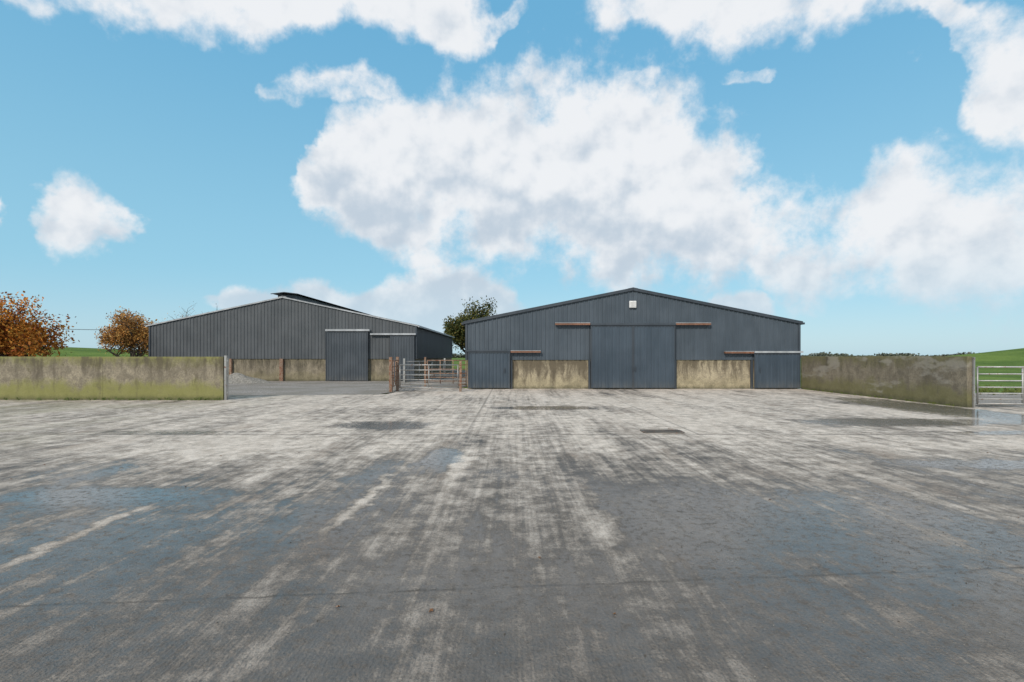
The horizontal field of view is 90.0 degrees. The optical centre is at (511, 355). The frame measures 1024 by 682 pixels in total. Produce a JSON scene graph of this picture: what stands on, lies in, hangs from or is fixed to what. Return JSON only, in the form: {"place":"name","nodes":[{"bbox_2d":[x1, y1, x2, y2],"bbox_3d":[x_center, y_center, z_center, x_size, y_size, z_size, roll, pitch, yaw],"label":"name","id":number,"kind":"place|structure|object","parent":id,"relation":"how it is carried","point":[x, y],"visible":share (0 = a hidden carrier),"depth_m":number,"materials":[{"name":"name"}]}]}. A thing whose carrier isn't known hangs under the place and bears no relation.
{"place":"outdoors","nodes":[
{"label":"outdoors","id":0,"kind":"place"},
{"bbox_2d":[49,328,99,329],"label":"overhead power line","id":1,"kind":"object","parent":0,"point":[83,329],"visible":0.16,"depth_m":71.39,"materials":[{"name":"black metal"}]},
{"bbox_2d":[229,370,466,395],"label":"gravel yard","id":2,"kind":"structure","parent":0,"point":[313,388],"depth_m":30.31,"materials":[{"name":"grey gravel"}]},
{"bbox_2d":[229,373,272,383],"bbox_3d":[-19.300,1.558,35.600,5.200,0.725,2.000,0,0,0],"label":"gravel heap","id":3,"kind":"object","parent":2,"relation":"on","point":[235,378],"visible":0.54,"depth_m":35.15,"materials":[{"name":"grey gravel"}]},
{"bbox_2d":[145,292,454,380],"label":"steel cattle shed","id":4,"kind":"structure","parent":2,"relation":"on","point":[285,336],"depth_m":38.00,"materials":[{"name":"corrugated metal sheet"},{"name":"concrete"}]},
{"bbox_2d":[327,332,366,380],"bbox_3d":[-12.185,0.060,37.791,3.074,3.600,0.078,0,0,0],"label":"sliding door","id":5,"kind":"structure","parent":4,"relation":"in","point":[346,351],"depth_m":37.78,"materials":[{"name":"metal"}]},
{"bbox_2d":[391,337,412,380],"bbox_3d":[-8.100,0.210,37.811,1.744,3.300,0.078,0,0,0],"label":"side door","id":6,"kind":"structure","parent":4,"relation":"in","point":[401,347],"depth_m":37.80,"materials":[{"name":"metal"}]},
{"bbox_2d":[389,357,398,391],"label":"tubular farm gate","id":7,"kind":"structure","parent":2,"relation":"on","point":[391,373],"depth_m":26.73,"materials":[{"name":"metal"}]},
{"bbox_2d":[403,358,445,384],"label":"tubular farm gate","id":8,"kind":"structure","parent":2,"relation":"on","point":[405,370],"depth_m":34.31,"materials":[{"name":"metal"}]},
{"bbox_2d":[424,357,467,386],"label":"tubular farm gate","id":9,"kind":"structure","parent":2,"relation":"on","point":[453,373],"depth_m":31.35,"materials":[{"name":"metal"}]},
{"bbox_2d":[0,388,1023,681],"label":"concrete yard","id":10,"kind":"structure","parent":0,"point":[462,520],"depth_m":5.32,"materials":[{"name":"grey concrete"}]},
{"bbox_2d":[0,357,223,399],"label":"concrete boundary wall","id":11,"kind":"structure","parent":10,"relation":"on","point":[81,378],"depth_m":21.95,"materials":[{"name":"beige concrete"}]},
{"bbox_2d":[224,356,228,399],"bbox_3d":[-12.230,0.950,21.960,0.160,1.900,0.120,0,0,0],"label":"steel gate post","id":12,"kind":"object","parent":10,"relation":"on","point":[226,376],"visible":1,"depth_m":21.90,"materials":[{"name":"grey metal"}]},
{"bbox_2d":[396,361,461,391],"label":"tubular farm gate","id":13,"kind":"structure","parent":10,"relation":"on","point":[458,375],"depth_m":27.07,"materials":[{"name":"metal"}]},
{"bbox_2d":[3,384,1021,405],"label":"grass tufts","id":14,"kind":"object","parent":10,"relation":"on","point":[1012,390],"visible":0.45,"depth_m":23.66,"materials":[{"name":"green plant"}]},
{"bbox_2d":[640,429,684,432],"bbox_3d":[3.725,1.888,12.725,1.000,0.030,0.500,0,0,0],"label":"drain grate","id":15,"kind":"object","parent":10,"relation":"on","point":[660,431],"visible":1,"depth_m":12.76,"materials":[{"name":"metal"}]},
{"bbox_2d":[801,356,971,407],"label":"concrete boundary wall","id":16,"kind":"structure","parent":10,"relation":"on","point":[943,380],"depth_m":22.04,"materials":[{"name":"beige concrete"}]},
{"bbox_2d":[972,357,974,407],"bbox_3d":[16.820,0.980,18.650,0.060,1.840,0.060,0,0,0],"label":"gate hanging post","id":17,"kind":"object","parent":10,"relation":"on","point":[973,382],"visible":1,"depth_m":18.63,"materials":[{"name":"metal"}]},
{"bbox_2d":[976,366,1023,404],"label":"tubular farm gate","id":18,"kind":"structure","parent":17,"relation":"attached to","point":[978,387],"depth_m":18.63,"materials":[{"name":"metal"}]},
{"bbox_2d":[0,0,1023,355],"label":"sky","id":19,"kind":"structure","parent":0,"point":[852,171],"materials":[{"name":"blue"}]},
{"bbox_2d":[10,428,1018,614],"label":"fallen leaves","id":20,"kind":"object","parent":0,"point":[433,608],"visible":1,"depth_m":4.80,"materials":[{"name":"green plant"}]},
{"bbox_2d":[27,410,1022,670],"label":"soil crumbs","id":21,"kind":"object","parent":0,"point":[641,528],"visible":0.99,"depth_m":5.22,"materials":[{"name":"brown soil"}]},
{"bbox_2d":[42,446,1008,676],"bbox_3d":[0.980,1.896,6.487,13.959,0.008,8.982,0,0,0],"label":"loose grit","id":22,"kind":"object","parent":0,"point":[550,547],"visible":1,"depth_m":4.67,"materials":[{"name":"grey concrete"}]},
{"bbox_2d":[28,347,1023,405],"bbox_3d":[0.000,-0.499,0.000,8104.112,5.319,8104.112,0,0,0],"label":"grass field ground","id":23,"kind":"structure","parent":0,"point":[1012,357],"depth_m":81.67,"materials":[{"name":"green plant"}]},
{"bbox_2d":[0,291,79,356],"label":"autumn beech tree","id":24,"kind":"object","parent":23,"relation":"on","point":[20,337],"visible":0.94,"depth_m":31.09,"materials":[{"name":"orange plant"}]},
{"bbox_2d":[94,306,158,356],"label":"autumn tree","id":25,"kind":"object","parent":23,"relation":"on","point":[131,334],"visible":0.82,"depth_m":58.90,"materials":[{"name":"orange plant"}]},
{"bbox_2d":[158,301,217,321],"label":"bare ash tree","id":26,"kind":"object","parent":23,"relation":"on","point":[188,311],"visible":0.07,"depth_m":64.82,"materials":[{"name":"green plant"}]},
{"bbox_2d":[442,295,496,353],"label":"oak tree","id":27,"kind":"object","parent":23,"relation":"on","point":[455,327],"visible":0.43,"depth_m":63.76,"materials":[{"name":"green plant"}]},
{"bbox_2d":[461,287,804,388],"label":"steel farm shed","id":28,"kind":"structure","parent":23,"relation":"on","point":[632,338],"depth_m":29.18,"materials":[{"name":"metal"}]},
{"bbox_2d":[469,353,508,387],"bbox_3d":[-1.300,0.830,28.991,2.344,2.020,0.078,0,0,0],"label":"sliding door","id":29,"kind":"structure","parent":28,"relation":"in","point":[486,370],"depth_m":28.98,"materials":[{"name":"grey metal"}]},
{"bbox_2d":[592,327,631,387],"bbox_3d":[5.650,0.080,28.991,2.344,3.520,0.078,0,0,0],"label":"sliding door","id":30,"kind":"structure","parent":28,"relation":"in","point":[611,346],"depth_m":28.98,"materials":[{"name":"grey metal"}]},
{"bbox_2d":[634,327,673,387],"bbox_3d":[8.050,0.080,28.991,2.344,3.520,0.078,0,0,0],"label":"sliding door","id":31,"kind":"structure","parent":28,"relation":"in","point":[653,346],"depth_m":28.98,"materials":[{"name":"grey metal"}]},
{"bbox_2d":[756,354,798,387],"bbox_3d":[15.015,0.870,28.991,2.574,1.940,0.078,0,0,0],"label":"sliding door","id":32,"kind":"structure","parent":28,"relation":"in","point":[777,370],"depth_m":28.98,"materials":[{"name":"grey metal"}]},
{"bbox_2d":[453,352,974,357],"bbox_3d":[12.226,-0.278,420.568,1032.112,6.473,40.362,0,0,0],"label":"distant treeline","id":33,"kind":"object","parent":23,"relation":"on","point":[461,355],"visible":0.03,"depth_m":410.98,"materials":[{"name":"green plant"}]},
{"bbox_2d":[975,393,1023,405],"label":"gravel track","id":34,"kind":"structure","parent":0,"point":[1008,396],"depth_m":22.56,"materials":[{"name":"grey gravel"}]}
]}

